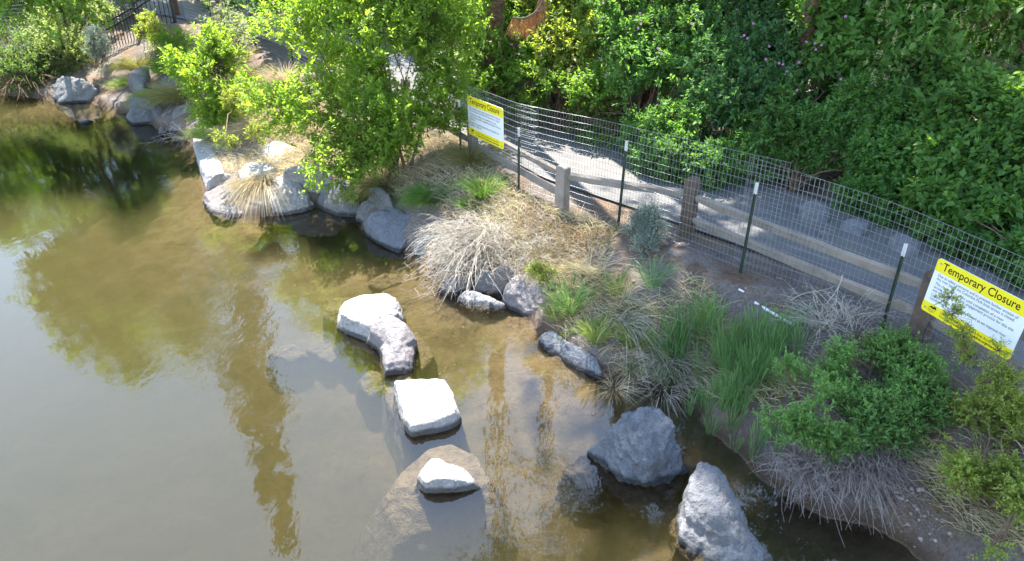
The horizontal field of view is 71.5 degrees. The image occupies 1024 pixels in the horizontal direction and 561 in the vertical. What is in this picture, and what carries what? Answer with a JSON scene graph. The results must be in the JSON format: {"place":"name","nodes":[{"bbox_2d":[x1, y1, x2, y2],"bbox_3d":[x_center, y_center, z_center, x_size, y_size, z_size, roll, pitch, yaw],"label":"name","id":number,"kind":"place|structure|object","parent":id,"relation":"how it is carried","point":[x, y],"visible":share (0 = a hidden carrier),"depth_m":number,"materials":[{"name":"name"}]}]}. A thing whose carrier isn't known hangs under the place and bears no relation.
{"place":"outdoors","nodes":[
{"label":"outdoors","id":0,"kind":"place"},
{"bbox_2d":[0,0,1023,560],"bbox_3d":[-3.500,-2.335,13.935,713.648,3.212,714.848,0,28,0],"label":"ground","id":1,"kind":"structure","parent":0,"point":[152,314],"depth_m":8.93,"materials":[{"name":"soil"}]},
{"bbox_2d":[0,12,65,95],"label":"willow","id":2,"kind":"object","parent":1,"relation":"on","point":[12,60],"visible":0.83,"depth_m":19.90,"materials":[{"name":"green plant"}]},
{"bbox_2d":[0,58,74,99],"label":"dead branches","id":3,"kind":"object","parent":1,"relation":"on","point":[7,80],"visible":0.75,"depth_m":19.65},
{"bbox_2d":[0,0,135,45],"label":"broadleaf tree","id":4,"kind":"object","parent":1,"relation":"on","point":[61,8],"visible":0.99,"depth_m":15.66,"materials":[{"name":"green plant"}]},
{"bbox_2d":[16,0,123,77],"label":"willow","id":5,"kind":"object","parent":1,"relation":"on","point":[69,48],"visible":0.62,"depth_m":20.38,"materials":[{"name":"green plant"}]},
{"bbox_2d":[52,76,98,109],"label":"boulder","id":6,"kind":"object","parent":1,"relation":"on","point":[69,93],"visible":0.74,"depth_m":19.30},
{"bbox_2d":[79,22,116,63],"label":"sagebrush","id":7,"kind":"object","parent":1,"relation":"on","point":[98,44],"visible":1,"depth_m":19.59,"materials":[{"name":"green plant"}]},
{"bbox_2d":[100,51,159,76],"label":"grass tuft","id":8,"kind":"object","parent":1,"relation":"on","point":[124,64],"visible":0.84,"depth_m":19.62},
{"bbox_2d":[88,0,176,58],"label":"picket fence","id":9,"kind":"object","parent":1,"relation":"on","point":[133,8],"visible":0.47,"depth_m":21.15,"materials":[{"name":"black metal"}]},
{"bbox_2d":[124,107,153,128],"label":"boulder","id":10,"kind":"object","parent":1,"relation":"on","point":[135,120],"visible":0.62,"depth_m":17.38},
{"bbox_2d":[127,67,150,92],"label":"boulder","id":11,"kind":"object","parent":1,"relation":"on","point":[135,80],"visible":0.36,"depth_m":18.76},
{"bbox_2d":[131,8,179,55],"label":"leafy shrub","id":12,"kind":"object","parent":1,"relation":"on","point":[152,30],"visible":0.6,"depth_m":20.02,"materials":[{"name":"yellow plant"}]},
{"bbox_2d":[129,79,202,115],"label":"grass tuft","id":13,"kind":"object","parent":1,"relation":"on","point":[169,94],"visible":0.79,"depth_m":17.20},
{"bbox_2d":[148,23,197,76],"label":"leafy shrub","id":14,"kind":"object","parent":1,"relation":"on","point":[174,38],"visible":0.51,"depth_m":17.99,"materials":[{"name":"green plant"}]},
{"bbox_2d":[155,18,257,136],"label":"leafy shrub","id":15,"kind":"object","parent":1,"relation":"on","point":[203,63],"visible":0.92,"depth_m":14.61,"materials":[{"name":"green plant"}]},
{"bbox_2d":[193,138,223,186],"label":"boulder","id":16,"kind":"object","parent":1,"relation":"on","point":[208,168],"visible":0.58,"depth_m":14.18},
{"bbox_2d":[203,185,242,226],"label":"boulder","id":17,"kind":"object","parent":1,"relation":"on","point":[210,198],"visible":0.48,"depth_m":12.42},
{"bbox_2d":[195,0,256,73],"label":"sapling","id":18,"kind":"object","parent":1,"relation":"on","point":[236,23],"visible":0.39,"depth_m":16.18,"materials":[{"name":"green plant"}]},
{"bbox_2d":[197,112,273,148],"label":"grass tuft","id":19,"kind":"object","parent":1,"relation":"on","point":[227,130],"visible":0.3,"depth_m":14.64,"materials":[{"name":"plant"}]},
{"bbox_2d":[208,81,275,149],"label":"leafy shrub","id":20,"kind":"object","parent":1,"relation":"on","point":[232,97],"visible":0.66,"depth_m":13.65,"materials":[{"name":"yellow plant"}]},
{"bbox_2d":[209,165,294,230],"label":"grass tuft","id":21,"kind":"object","parent":1,"relation":"on","point":[245,187],"visible":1,"depth_m":11.61,"materials":[{"name":"plant"}]},
{"bbox_2d":[237,162,276,178],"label":"boulder","id":22,"kind":"object","parent":1,"relation":"on","point":[255,167],"visible":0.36,"depth_m":12.97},
{"bbox_2d":[223,111,308,145],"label":"grass tuft","id":23,"kind":"object","parent":1,"relation":"on","point":[242,130],"visible":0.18,"depth_m":14.36,"materials":[{"name":"plant"}]},
{"bbox_2d":[247,57,306,83],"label":"grass tuft","id":24,"kind":"object","parent":1,"relation":"on","point":[280,75],"visible":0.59,"depth_m":16.25,"materials":[{"name":"plant"}]},
{"bbox_2d":[261,175,316,219],"bbox_3d":[-4.055,-1.329,12.586,1.052,0.785,0.965,16,32,28],"label":"boulder","id":25,"kind":"object","parent":1,"relation":"on","point":[301,206],"visible":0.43,"depth_m":12.49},
{"bbox_2d":[266,344,314,383],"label":"sunken rock","id":26,"kind":"object","parent":1,"relation":"on","point":[290,363],"visible":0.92,"depth_m":9.20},
{"bbox_2d":[282,165,332,192],"bbox_3d":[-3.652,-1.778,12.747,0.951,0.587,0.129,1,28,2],"label":"boulder","id":27,"kind":"object","parent":1,"relation":"on","point":[290,175],"visible":0.4,"depth_m":12.66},
{"bbox_2d":[306,344,342,381],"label":"sunken rock","id":28,"kind":"object","parent":1,"relation":"on","point":[324,360],"visible":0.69,"depth_m":9.22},
{"bbox_2d":[322,297,350,340],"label":"sunken rock","id":29,"kind":"object","parent":1,"relation":"on","point":[330,317],"visible":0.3,"depth_m":9.81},
{"bbox_2d":[316,181,360,223],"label":"boulder","id":30,"kind":"object","parent":1,"relation":"on","point":[341,217],"visible":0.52,"depth_m":12.43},
{"bbox_2d":[229,0,492,203],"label":"leafy tree","id":31,"kind":"object","parent":1,"relation":"on","point":[382,133],"visible":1,"depth_m":11.49,"materials":[{"name":"green plant"}]},
{"bbox_2d":[355,370,382,429],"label":"sunken rock","id":32,"kind":"object","parent":1,"relation":"on","point":[368,400],"visible":0.55,"depth_m":8.47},
{"bbox_2d":[333,293,406,380],"bbox_3d":[-1.820,0.678,9.326,0.951,0.873,1.012,16,32,28],"label":"boulder","id":33,"kind":"object","parent":1,"relation":"on","point":[358,316],"visible":0.53,"depth_m":9.02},
{"bbox_2d":[339,165,415,205],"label":"grass tuft","id":34,"kind":"object","parent":1,"relation":"on","point":[369,183],"visible":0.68,"depth_m":12.10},
{"bbox_2d":[368,187,394,209],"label":"boulder","id":35,"kind":"object","parent":1,"relation":"on","point":[383,203],"visible":0.38,"depth_m":11.79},
{"bbox_2d":[368,273,402,293],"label":"sunken rock","id":36,"kind":"object","parent":1,"relation":"on","point":[380,283],"visible":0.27,"depth_m":10.62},
{"bbox_2d":[363,209,410,256],"bbox_3d":[-1.978,-0.783,11.465,1.150,0.644,0.573,23,36,36],"label":"boulder","id":37,"kind":"object","parent":1,"relation":"on","point":[383,229],"visible":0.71,"depth_m":11.29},
{"bbox_2d":[366,316,420,384],"bbox_3d":[-1.469,1.038,8.546,0.787,0.969,0.858,0,28,0],"label":"boulder","id":38,"kind":"object","parent":1,"relation":"on","point":[392,350],"visible":0.65,"depth_m":8.43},
{"bbox_2d":[388,177,461,219],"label":"grass tuft","id":39,"kind":"object","parent":1,"relation":"on","point":[419,194],"visible":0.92,"depth_m":11.22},
{"bbox_2d":[413,332,437,379],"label":"sunken rock","id":40,"kind":"object","parent":1,"relation":"on","point":[428,367],"visible":0.32,"depth_m":8.88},
{"bbox_2d":[381,376,470,474],"bbox_3d":[-1.004,1.544,7.976,0.835,1.110,1.632,-11,30,-20],"label":"boulder","id":41,"kind":"object","parent":1,"relation":"on","point":[419,417],"visible":0.71,"depth_m":7.44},
{"bbox_2d":[352,442,518,560],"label":"boulder","id":42,"kind":"object","parent":1,"relation":"on","point":[442,501],"visible":0.97,"depth_m":6.60,"materials":[{"name":"stone"}]},
{"bbox_2d":[436,274,472,303],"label":"boulder","id":43,"kind":"object","parent":1,"relation":"on","point":[458,290],"visible":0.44,"depth_m":9.83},
{"bbox_2d":[394,212,522,309],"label":"dead weed","id":44,"kind":"object","parent":1,"relation":"on","point":[473,244],"visible":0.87,"depth_m":9.90,"materials":[{"name":"beige plant"}]},
{"bbox_2d":[399,201,530,302],"bbox_3d":[-0.704,-0.605,10.307,1.640,0.971,2.408,-19,33,-31],"label":"dead weed","id":45,"kind":"object","parent":1,"relation":"on","point":[465,227],"visible":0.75,"depth_m":10.20,"materials":[{"name":"beige plant"}]},
{"bbox_2d":[430,136,514,172],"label":"grass tuft","id":46,"kind":"object","parent":1,"relation":"on","point":[457,157],"visible":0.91,"depth_m":11.71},
{"bbox_2d":[455,290,506,320],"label":"boulder","id":47,"kind":"object","parent":1,"relation":"on","point":[480,306],"visible":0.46,"depth_m":9.57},
{"bbox_2d":[446,165,520,199],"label":"grass tuft","id":48,"kind":"object","parent":1,"relation":"on","point":[483,191],"visible":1,"depth_m":10.74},
{"bbox_2d":[473,271,502,297],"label":"boulder","id":49,"kind":"object","parent":1,"relation":"on","point":[483,286],"visible":0.45,"depth_m":9.76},
{"bbox_2d":[483,0,503,104],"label":"pine tree","id":50,"kind":"object","parent":1,"relation":"on","point":[493,24],"visible":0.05,"depth_m":13.35,"materials":[{"name":"plant"}]},
{"bbox_2d":[492,264,516,291],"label":"boulder","id":51,"kind":"object","parent":1,"relation":"on","point":[498,282],"visible":0.76,"depth_m":9.64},
{"bbox_2d":[444,0,568,133],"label":"wild rose","id":52,"kind":"object","parent":1,"relation":"on","point":[488,79],"visible":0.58,"depth_m":13.36,"materials":[{"name":"green plant"}]},
{"bbox_2d":[462,197,581,289],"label":"dead weed","id":53,"kind":"object","parent":1,"relation":"on","point":[515,249],"visible":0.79,"depth_m":9.63,"materials":[{"name":"beige plant"}]},
{"bbox_2d":[502,275,548,316],"bbox_3d":[0.256,0.341,9.438,0.400,0.777,0.954,-24,36,-38],"label":"boulder","id":54,"kind":"object","parent":1,"relation":"on","point":[521,298],"visible":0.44,"depth_m":9.36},
{"bbox_2d":[525,259,556,290],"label":"green weed","id":55,"kind":"object","parent":1,"relation":"on","point":[537,268],"visible":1,"depth_m":8.89,"materials":[{"name":"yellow plant"}]},
{"bbox_2d":[84,59,1023,551],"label":"dry grass","id":56,"kind":"structure","parent":1,"relation":"on","point":[436,167],"depth_m":9.50,"materials":[{"name":"plant"}]},
{"bbox_2d":[477,198,631,272],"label":"dry grass","id":57,"kind":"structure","parent":1,"relation":"on","point":[563,235],"depth_m":9.58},
{"bbox_2d":[100,63,1023,542],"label":"green grass","id":58,"kind":"structure","parent":1,"relation":"on","point":[672,325],"depth_m":8.35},
{"bbox_2d":[506,0,631,119],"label":"wild rose","id":59,"kind":"object","parent":1,"relation":"on","point":[576,42],"visible":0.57,"depth_m":12.97,"materials":[{"name":"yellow plant"}]},
{"bbox_2d":[537,331,602,383],"bbox_3d":[0.679,0.973,8.497,0.238,0.526,1.132,-23,36,-36],"label":"boulder","id":60,"kind":"object","parent":1,"relation":"on","point":[581,362],"visible":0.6,"depth_m":8.35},
{"bbox_2d":[542,269,604,316],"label":"grass tuft","id":61,"kind":"object","parent":1,"relation":"on","point":[576,302],"visible":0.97,"depth_m":8.71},
{"bbox_2d":[569,311,622,345],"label":"grass tuft","id":62,"kind":"object","parent":1,"relation":"on","point":[590,331],"visible":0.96,"depth_m":8.22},
{"bbox_2d":[533,55,669,150],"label":"wild rose","id":63,"kind":"object","parent":1,"relation":"on","point":[581,89],"visible":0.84,"depth_m":12.56,"materials":[{"name":"green plant"}]},
{"bbox_2d":[182,0,1023,388],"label":"wire fence","id":64,"kind":"object","parent":1,"relation":"on","point":[748,222],"visible":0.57,"depth_m":8.23,"materials":[{"name":"grey"}]},
{"bbox_2d":[467,95,503,148],"bbox_3d":[-0.427,-2.502,11.211,0.015,0.630,1.145,-16,30,-27],"label":"closure sign","id":65,"kind":"object","parent":64,"relation":"attached to","point":[486,121],"visible":1,"depth_m":11.18,"materials":[{"name":"white"}]},
{"bbox_2d":[921,258,1023,358],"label":"closure sign","id":66,"kind":"object","parent":64,"relation":"attached to","point":[995,311],"visible":0.77,"depth_m":6.33,"materials":[{"name":"white"}]},
{"bbox_2d":[226,142,987,547],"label":"pebbles","id":67,"kind":"object","parent":1,"relation":"on","point":[902,498],"visible":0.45,"depth_m":6.05,"materials":[{"name":"grey stone"}]},
{"bbox_2d":[210,1,1023,374],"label":"split rail fence","id":68,"kind":"object","parent":1,"relation":"on","point":[920,321],"visible":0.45,"depth_m":8.52,"materials":[{"name":"brown wood"}]},
{"bbox_2d":[554,406,689,523],"bbox_3d":[1.121,1.824,6.949,1.339,1.238,0.694,14,31,24],"label":"boulder","id":69,"kind":"object","parent":1,"relation":"on","point":[630,467],"visible":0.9,"depth_m":6.73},
{"bbox_2d":[578,321,678,408],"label":"grass tuft","id":70,"kind":"object","parent":1,"relation":"on","point":[637,372],"visible":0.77,"depth_m":7.98,"materials":[{"name":"plant"}]},
{"bbox_2d":[613,315,665,353],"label":"grass tuft","id":71,"kind":"object","parent":1,"relation":"on","point":[623,337],"visible":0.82,"depth_m":8.09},
{"bbox_2d":[589,271,694,404],"bbox_3d":[1.455,0.586,8.029,1.395,0.898,1.718,-4,28,-7],"label":"grass tuft","id":72,"kind":"object","parent":1,"relation":"on","point":[634,319],"visible":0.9,"depth_m":8.13,"materials":[{"name":"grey plant"}]},
{"bbox_2d":[640,86,654,111],"bbox_3d":[2.573,-11.753,9.367,4.209,19.781,5.802,-4,28,-8],"label":"pine tree","id":73,"kind":"object","parent":1,"relation":"on","point":[645,98],"depth_m":13.74,"materials":[{"name":"plant"}]},
{"bbox_2d":[507,0,553,38],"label":"pine branch","id":74,"kind":"object","parent":73,"relation":"attached to","point":[536,14],"visible":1,"depth_m":8.53,"materials":[{"name":"plant"}]},
{"bbox_2d":[620,197,675,261],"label":"sage shrub","id":75,"kind":"object","parent":1,"relation":"on","point":[647,217],"visible":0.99,"depth_m":8.91,"materials":[{"name":"green plant"}]},
{"bbox_2d":[626,252,679,290],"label":"grass tuft","id":76,"kind":"object","parent":1,"relation":"on","point":[654,278],"visible":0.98,"depth_m":8.47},
{"bbox_2d":[624,340,685,389],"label":"grass tuft","id":77,"kind":"object","parent":1,"relation":"on","point":[666,380],"visible":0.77,"depth_m":7.96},
{"bbox_2d":[575,0,740,117],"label":"wild rose","id":78,"kind":"object","parent":1,"relation":"on","point":[661,32],"visible":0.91,"depth_m":11.72,"materials":[{"name":"green plant"}]},
{"bbox_2d":[606,316,713,418],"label":"grass tuft","id":79,"kind":"object","parent":1,"relation":"on","point":[651,364],"visible":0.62,"depth_m":7.85,"materials":[{"name":"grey plant"}]},
{"bbox_2d":[649,291,714,376],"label":"grass tuft","id":80,"kind":"object","parent":1,"relation":"on","point":[679,337],"visible":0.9,"depth_m":7.90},
{"bbox_2d":[481,43,888,196],"bbox_3d":[3.053,-2.223,11.433,10.105,2.308,1.943,22,35,35],"label":"dead brush","id":81,"kind":"object","parent":1,"relation":"on","point":[569,125],"visible":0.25,"depth_m":12.59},
{"bbox_2d":[611,95,768,192],"bbox_3d":[2.697,-2.150,11.216,2.688,1.456,1.796,14,31,24],"label":"wild rose","id":82,"kind":"object","parent":1,"relation":"on","point":[662,122],"visible":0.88,"depth_m":10.88,"materials":[{"name":"green plant"}]},
{"bbox_2d":[372,163,1023,556],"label":"needle litter","id":83,"kind":"object","parent":1,"relation":"on","point":[740,279],"visible":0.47,"depth_m":8.30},
{"bbox_2d":[669,286,732,347],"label":"grass tuft","id":84,"kind":"object","parent":1,"relation":"on","point":[710,314],"visible":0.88,"depth_m":7.89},
{"bbox_2d":[683,371,740,417],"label":"grass tuft","id":85,"kind":"object","parent":1,"relation":"on","point":[702,401],"visible":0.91,"depth_m":7.42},
{"bbox_2d":[667,461,764,560],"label":"boulder","id":86,"kind":"object","parent":1,"relation":"on","point":[709,521],"visible":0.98,"depth_m":5.96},
{"bbox_2d":[687,309,749,385],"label":"grass tuft","id":87,"kind":"object","parent":1,"relation":"on","point":[725,351],"visible":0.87,"depth_m":7.54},
{"bbox_2d":[703,375,771,447],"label":"grass tuft","id":88,"kind":"object","parent":1,"relation":"on","point":[736,399],"visible":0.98,"depth_m":7.10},
{"bbox_2d":[672,0,821,144],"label":"wild rose","id":89,"kind":"object","parent":1,"relation":"on","point":[758,55],"visible":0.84,"depth_m":11.02,"materials":[{"name":"green plant"}]},
{"bbox_2d":[715,340,779,411],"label":"grass tuft","id":90,"kind":"object","parent":1,"relation":"on","point":[741,371],"visible":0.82,"depth_m":7.17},
{"bbox_2d":[726,298,788,365],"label":"grass tuft","id":91,"kind":"object","parent":1,"relation":"on","point":[750,330],"visible":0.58,"depth_m":7.43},
{"bbox_2d":[729,413,787,458],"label":"grass tuft","id":92,"kind":"object","parent":1,"relation":"on","point":[777,446],"visible":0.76,"depth_m":6.84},
{"bbox_2d":[735,308,802,391],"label":"grass tuft","id":93,"kind":"object","parent":1,"relation":"on","point":[773,355],"visible":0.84,"depth_m":7.17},
{"bbox_2d":[765,294,820,356],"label":"grass tuft","id":94,"kind":"object","parent":1,"relation":"on","point":[796,338],"visible":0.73,"depth_m":7.23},
{"bbox_2d":[737,36,875,191],"bbox_3d":[4.500,-2.581,10.849,2.226,2.194,2.360,0,28,0],"label":"wild rose","id":95,"kind":"object","parent":1,"relation":"on","point":[805,132],"visible":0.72,"depth_m":10.49,"materials":[{"name":"green plant"}]},
{"bbox_2d":[793,0,820,99],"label":"pine tree","id":96,"kind":"object","parent":1,"relation":"on","point":[809,33],"visible":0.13,"depth_m":10.93,"materials":[{"name":"plant"}]},
{"bbox_2d":[798,199,831,223],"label":"boulder","id":97,"kind":"object","parent":1,"relation":"on","point":[824,219],"visible":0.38,"depth_m":9.69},
{"bbox_2d":[746,399,946,546],"bbox_3d":[2.987,1.537,6.300,1.651,0.954,1.388,12,30,22],"label":"dead weed","id":98,"kind":"object","parent":1,"relation":"on","point":[805,464],"visible":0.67,"depth_m":6.20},
{"bbox_2d":[770,278,932,372],"bbox_3d":[3.299,0.456,7.285,1.347,0.772,1.515,-19,33,-32],"label":"dead weed","id":99,"kind":"object","parent":1,"relation":"on","point":[852,313],"visible":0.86,"depth_m":7.29,"materials":[{"name":"grey plant"}]},
{"bbox_2d":[839,218,869,236],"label":"boulder","id":100,"kind":"object","parent":1,"relation":"on","point":[859,223],"visible":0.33,"depth_m":9.30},
{"bbox_2d":[784,0,925,99],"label":"chokecherry","id":101,"kind":"object","parent":1,"relation":"on","point":[838,19],"visible":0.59,"depth_m":10.61,"materials":[{"name":"green plant"}]},
{"bbox_2d":[751,319,977,469],"bbox_3d":[3.264,1.071,6.541,2.194,1.080,1.392,0,28,0],"label":"buffalo shrub","id":102,"kind":"object","parent":1,"relation":"on","point":[895,409],"visible":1,"depth_m":6.33,"materials":[{"name":"green plant"}]},
{"bbox_2d":[821,58,941,227],"bbox_3d":[5.284,-1.901,9.981,1.762,2.242,2.456,0,28,0],"label":"wild rose","id":103,"kind":"object","parent":1,"relation":"on","point":[871,173],"visible":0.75,"depth_m":9.75,"materials":[{"name":"green plant"}]},
{"bbox_2d":[821,419,948,503],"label":"dead weed","id":104,"kind":"object","parent":1,"relation":"on","point":[883,459],"visible":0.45,"depth_m":6.15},
{"bbox_2d":[886,233,920,256],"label":"boulder","id":105,"kind":"object","parent":1,"relation":"on","point":[903,238],"visible":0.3,"depth_m":8.80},
{"bbox_2d":[857,187,1023,290],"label":"wild rose","id":106,"kind":"object","parent":1,"relation":"on","point":[1012,240],"visible":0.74,"depth_m":8.37,"materials":[{"name":"green plant"}]},
{"bbox_2d":[858,0,1023,120],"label":"chokecherry","id":107,"kind":"object","parent":1,"relation":"on","point":[937,37],"visible":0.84,"depth_m":9.69,"materials":[{"name":"green plant"}]},
{"bbox_2d":[933,285,980,370],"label":"tall weed","id":108,"kind":"object","parent":1,"relation":"on","point":[962,344],"visible":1,"depth_m":6.06,"materials":[{"name":"green plant"}]},
{"bbox_2d":[892,59,1023,252],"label":"wild rose","id":109,"kind":"object","parent":1,"relation":"on","point":[971,170],"visible":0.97,"depth_m":8.76,"materials":[{"name":"green plant"}]},
{"bbox_2d":[920,384,1023,560],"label":"wild rose","id":110,"kind":"object","parent":1,"relation":"on","point":[1009,490],"visible":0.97,"depth_m":5.59,"materials":[{"name":"green leaf"},{"name":"brown twig"}]},
{"bbox_2d":[962,266,1009,287],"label":"boulder","id":111,"kind":"object","parent":1,"relation":"on","point":[983,275],"visible":0.16,"depth_m":8.12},
{"bbox_2d":[970,335,1023,421],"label":"tall weed","id":112,"kind":"object","parent":1,"relation":"on","point":[999,392],"visible":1,"depth_m":5.86,"materials":[{"name":"green plant"}]},
{"bbox_2d":[970,16,1023,121],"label":"wild rose","id":113,"kind":"object","parent":1,"relation":"on","point":[1007,47],"visible":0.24,"depth_m":10.38,"materials":[{"name":"green plant"}]},
{"bbox_2d":[107,0,1023,361],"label":"path","id":114,"kind":"structure","parent":0,"point":[597,170],"depth_m":10.24,"materials":[{"name":"concrete"}]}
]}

